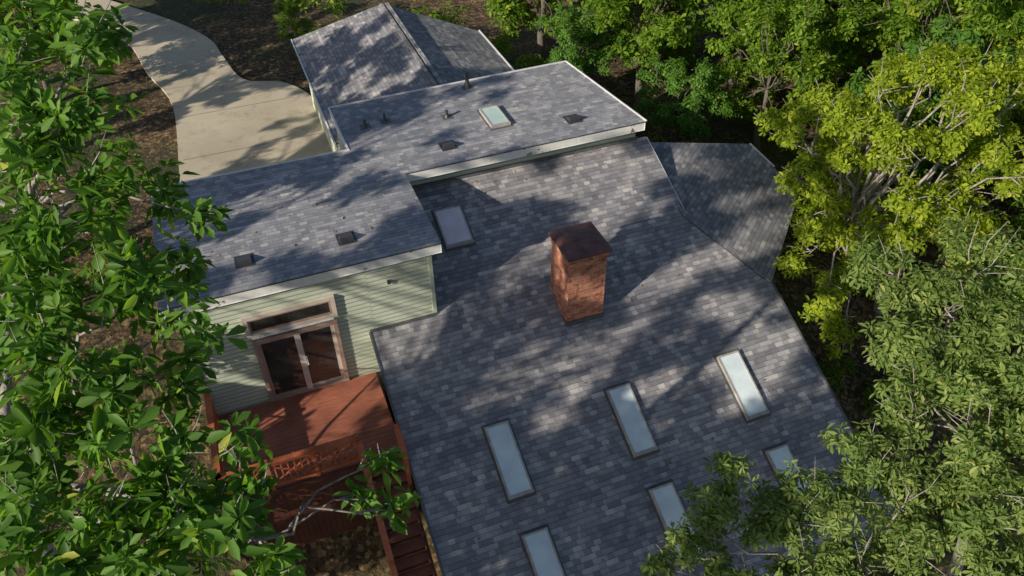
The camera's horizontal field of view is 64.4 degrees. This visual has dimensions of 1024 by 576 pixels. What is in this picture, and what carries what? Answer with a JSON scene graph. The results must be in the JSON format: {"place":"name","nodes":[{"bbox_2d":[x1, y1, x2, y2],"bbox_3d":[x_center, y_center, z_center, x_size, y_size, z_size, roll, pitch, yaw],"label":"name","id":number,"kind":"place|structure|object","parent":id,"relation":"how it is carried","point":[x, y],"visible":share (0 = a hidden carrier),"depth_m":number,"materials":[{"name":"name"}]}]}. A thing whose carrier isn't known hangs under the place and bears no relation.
{"place":"outdoors","nodes":[
{"label":"outdoors","id":0,"kind":"place"},
{"bbox_2d":[22,0,331,181],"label":"concrete driveway","id":1,"kind":"structure","parent":0,"point":[228,118],"depth_m":34.27,"materials":[{"name":"beige concrete"}]},
{"bbox_2d":[0,0,1023,575],"bbox_3d":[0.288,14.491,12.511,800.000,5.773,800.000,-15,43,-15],"label":"forest ground","id":2,"kind":"structure","parent":0,"point":[248,42],"depth_m":30.95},
{"bbox_2d":[0,0,78,89],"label":"forest tree","id":3,"kind":"object","parent":2,"relation":"on","point":[32,10],"visible":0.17,"depth_m":32.48,"materials":[{"name":"green plant"}]},
{"bbox_2d":[40,337,234,575],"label":"understorey tree","id":4,"kind":"object","parent":2,"relation":"on","point":[191,554],"visible":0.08,"depth_m":17.13,"materials":[{"name":"green plant"}]},
{"bbox_2d":[0,0,422,575],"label":"chestnut oak tree","id":5,"kind":"object","parent":2,"relation":"on","point":[177,505],"visible":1,"depth_m":7.74,"materials":[{"name":"green plant"}]},
{"bbox_2d":[273,0,313,41],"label":"forest tree","id":6,"kind":"object","parent":2,"relation":"on","point":[289,8],"visible":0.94,"depth_m":37.27,"materials":[{"name":"green plant"}]},
{"bbox_2d":[204,372,436,575],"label":"wooden deck","id":7,"kind":"structure","parent":2,"relation":"on","point":[317,438],"depth_m":20.28,"materials":[{"name":"brown wood"}]},
{"bbox_2d":[291,2,513,151],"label":"garage","id":8,"kind":"structure","parent":2,"relation":"on","point":[381,49],"depth_m":30.03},
{"bbox_2d":[0,0,1023,542],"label":"undergrowth shrubs","id":9,"kind":"object","parent":2,"relation":"on","point":[500,42],"visible":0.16,"depth_m":34.96,"materials":[{"name":"green plant"}]},
{"bbox_2d":[181,130,869,573],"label":"siding walls","id":10,"kind":"structure","parent":2,"relation":"on","point":[367,302],"depth_m":20.68,"materials":[{"name":"paint"}]},
{"bbox_2d":[240,295,337,339],"bbox_3d":[-5.430,0.731,19.931,2.240,0.710,0.105,-15,43,-15],"label":"transom window","id":11,"kind":"structure","parent":10,"relation":"attached to","point":[291,317],"depth_m":19.92,"materials":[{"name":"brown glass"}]},
{"bbox_2d":[252,318,349,401],"bbox_3d":[-5.385,1.892,20.934,2.100,2.220,0.120,-15,43,-15],"label":"patio door","id":12,"kind":"structure","parent":10,"relation":"attached to","point":[298,361],"depth_m":20.93,"materials":[{"name":"brown glass"}]},
{"bbox_2d":[179,255,436,386],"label":"corner boards","id":13,"kind":"object","parent":10,"relation":"attached to","point":[431,276],"visible":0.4,"depth_m":20.91,"materials":[{"name":"paint"}]},
{"bbox_2d":[151,62,645,318],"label":"roof","id":14,"kind":"structure","parent":10,"relation":"on","point":[402,150],"depth_m":22.43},
{"bbox_2d":[234,114,582,268],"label":"box vents","id":15,"kind":"object","parent":14,"relation":"on","point":[247,260],"visible":1,"depth_m":20.22,"materials":[{"name":"metal"}]},
{"bbox_2d":[359,71,473,129],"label":"vent pipes","id":16,"kind":"object","parent":14,"relation":"on","point":[446,115],"visible":1,"depth_m":24.84,"materials":[{"name":"metal"}]},
{"bbox_2d":[477,105,512,130],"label":"skylight flat","id":17,"kind":"structure","parent":14,"relation":"on","point":[493,117],"depth_m":24.67,"materials":[{"name":"clear glass"}]},
{"bbox_2d":[371,137,899,575],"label":"roof","id":18,"kind":"structure","parent":10,"relation":"attached to","point":[654,238],"depth_m":21.48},
{"bbox_2d":[430,204,476,251],"bbox_3d":[-1.657,-1.736,22.961,0.920,0.627,1.315,-15,43,-15],"label":"skylight tinted","id":19,"kind":"object","parent":18,"relation":"on","point":[453,228],"visible":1,"depth_m":22.88,"materials":[{"name":"grey glass"}]},
{"bbox_2d":[370,137,636,332],"bbox_3d":[-0.839,-2.329,23.898,10.253,1.669,3.368,-35,51,-33],"label":"step flashing","id":20,"kind":"object","parent":18,"relation":"on","point":[485,172],"visible":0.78,"depth_m":23.97,"materials":[{"name":"grey metal"}]},
{"bbox_2d":[481,418,536,503],"bbox_3d":[-0.091,4.224,20.058,0.760,0.868,1.885,-15,43,-15],"label":"skylight","id":21,"kind":"object","parent":18,"relation":"on","point":[513,474],"visible":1,"depth_m":19.99,"materials":[{"name":"clear glass"}]},
{"bbox_2d":[183,152,841,566],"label":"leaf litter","id":22,"kind":"object","parent":18,"relation":"on","point":[531,304],"visible":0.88,"depth_m":21.27,"materials":[{"name":"brown plant"}]},
{"bbox_2d":[178,61,901,575],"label":"roof edges","id":23,"kind":"object","parent":18,"relation":"on","point":[370,333],"visible":0.88,"depth_m":22.97,"materials":[{"name":"white metal"}]},
{"bbox_2d":[518,523,566,575],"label":"skylight","id":24,"kind":"object","parent":18,"relation":"on","point":[540,549],"visible":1,"depth_m":19.07,"materials":[{"name":"clear glass"}]},
{"bbox_2d":[548,221,612,326],"bbox_3d":[1.778,-0.246,21.868,1.230,2.758,1.300,-15,43,-15],"label":"brick chimney","id":25,"kind":"object","parent":18,"relation":"on","point":[580,253],"visible":0.88,"depth_m":21.24,"materials":[{"name":"brown brick"}]},
{"bbox_2d":[603,381,659,460],"bbox_3d":[3.069,3.385,20.951,0.780,0.860,1.865,-15,43,-15],"label":"skylight","id":26,"kind":"object","parent":18,"relation":"on","point":[632,423],"visible":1,"depth_m":20.88,"materials":[{"name":"clear glass"}]},
{"bbox_2d":[645,479,704,568],"bbox_3d":[4.002,5.725,19.856,0.760,0.868,1.885,-15,43,-15],"label":"skylight","id":27,"kind":"object","parent":18,"relation":"on","point":[666,502],"visible":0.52,"depth_m":19.96,"materials":[{"name":"clear glass"}]},
{"bbox_2d":[713,348,771,423],"bbox_3d":[6.175,2.590,21.813,0.780,0.860,1.865,-15,43,-15],"label":"skylight","id":28,"kind":"object","parent":18,"relation":"on","point":[743,388],"visible":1,"depth_m":21.73,"materials":[{"name":"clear glass"}]},
{"bbox_2d":[761,441,816,522],"bbox_3d":[7.153,4.939,20.720,0.760,0.868,1.885,-15,43,-15],"label":"skylight","id":29,"kind":"object","parent":18,"relation":"on","point":[776,455],"visible":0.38,"depth_m":20.91,"materials":[{"name":"clear glass"}]},
{"bbox_2d":[650,142,797,283],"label":"wing roof","id":30,"kind":"structure","parent":10,"relation":"on","point":[731,198],"depth_m":25.41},
{"bbox_2d":[484,0,595,63],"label":"forest tree","id":31,"kind":"object","parent":2,"relation":"on","point":[515,9],"visible":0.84,"depth_m":34.32,"materials":[{"name":"green plant"}]},
{"bbox_2d":[531,0,626,75],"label":"forest tree","id":32,"kind":"object","parent":2,"relation":"on","point":[572,34],"visible":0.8,"depth_m":31.08,"materials":[{"name":"green plant"}]},
{"bbox_2d":[620,0,663,65],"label":"forest tree","id":33,"kind":"object","parent":2,"relation":"on","point":[637,45],"visible":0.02,"depth_m":36.25,"materials":[{"name":"green plant"}]},
{"bbox_2d":[584,0,744,113],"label":"forest tree","id":34,"kind":"object","parent":2,"relation":"on","point":[658,25],"visible":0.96,"depth_m":30.32,"materials":[{"name":"green plant"}]},
{"bbox_2d":[633,54,734,142],"bbox_3d":[6.191,-6.261,29.547,3.656,4.252,3.288,6,41,8],"label":"forest tree","id":35,"kind":"object","parent":2,"relation":"on","point":[682,111],"visible":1,"depth_m":28.99,"materials":[{"name":"green plant"}]},
{"bbox_2d":[657,0,847,93],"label":"forest tree","id":36,"kind":"object","parent":2,"relation":"on","point":[706,26],"visible":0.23,"depth_m":30.73,"materials":[{"name":"green plant"}]},
{"bbox_2d":[704,0,843,151],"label":"forest tree","id":37,"kind":"object","parent":2,"relation":"on","point":[760,27],"visible":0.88,"depth_m":28.97,"materials":[{"name":"green plant"}]},
{"bbox_2d":[637,418,965,575],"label":"young olive green tree","id":38,"kind":"object","parent":2,"relation":"on","point":[778,522],"visible":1,"depth_m":13.00,"materials":[{"name":"green plant"}]},
{"bbox_2d":[745,0,889,118],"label":"forest tree","id":39,"kind":"object","parent":2,"relation":"on","point":[834,44],"visible":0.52,"depth_m":29.07,"materials":[{"name":"green plant"}]},
{"bbox_2d":[818,0,954,96],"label":"forest tree","id":40,"kind":"object","parent":2,"relation":"on","point":[951,3],"visible":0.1,"depth_m":31.18,"materials":[{"name":"green plant"}]},
{"bbox_2d":[753,38,1023,359],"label":"yellow green tree","id":41,"kind":"object","parent":2,"relation":"on","point":[975,103],"visible":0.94,"depth_m":22.95,"materials":[{"name":"green plant"}]},
{"bbox_2d":[838,214,1023,575],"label":"olive green tree","id":42,"kind":"object","parent":2,"relation":"on","point":[975,470],"visible":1,"depth_m":13.82,"materials":[{"name":"green plant"}]},
{"bbox_2d":[841,11,1023,195],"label":"forest tree","id":43,"kind":"object","parent":2,"relation":"on","point":[963,36],"visible":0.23,"depth_m":26.16,"materials":[{"name":"green plant"}]},
{"bbox_2d":[849,0,1023,153],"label":"forest tree","id":44,"kind":"object","parent":2,"relation":"on","point":[898,25],"visible":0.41,"depth_m":28.09,"materials":[{"name":"green plant"}]},
{"bbox_2d":[903,0,1023,63],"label":"forest tree","id":45,"kind":"object","parent":2,"relation":"on","point":[917,14],"visible":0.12,"depth_m":28.85,"materials":[{"name":"green plant"}]},
{"bbox_2d":[969,190,1023,363],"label":"forest tree","id":46,"kind":"object","parent":2,"relation":"on","point":[1017,222],"visible":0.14,"depth_m":25.88,"materials":[{"name":"green plant"}]},
{"bbox_2d":[994,4,1023,201],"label":"forest tree","id":47,"kind":"object","parent":2,"relation":"on","point":[1018,154],"visible":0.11,"depth_m":28.02,"materials":[{"name":"green plant"}]},
{"bbox_2d":[1002,0,1023,68],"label":"forest tree","id":48,"kind":"object","parent":2,"relation":"on","point":[1012,40],"visible":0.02,"depth_m":30.39,"materials":[{"name":"green plant"}]}
]}

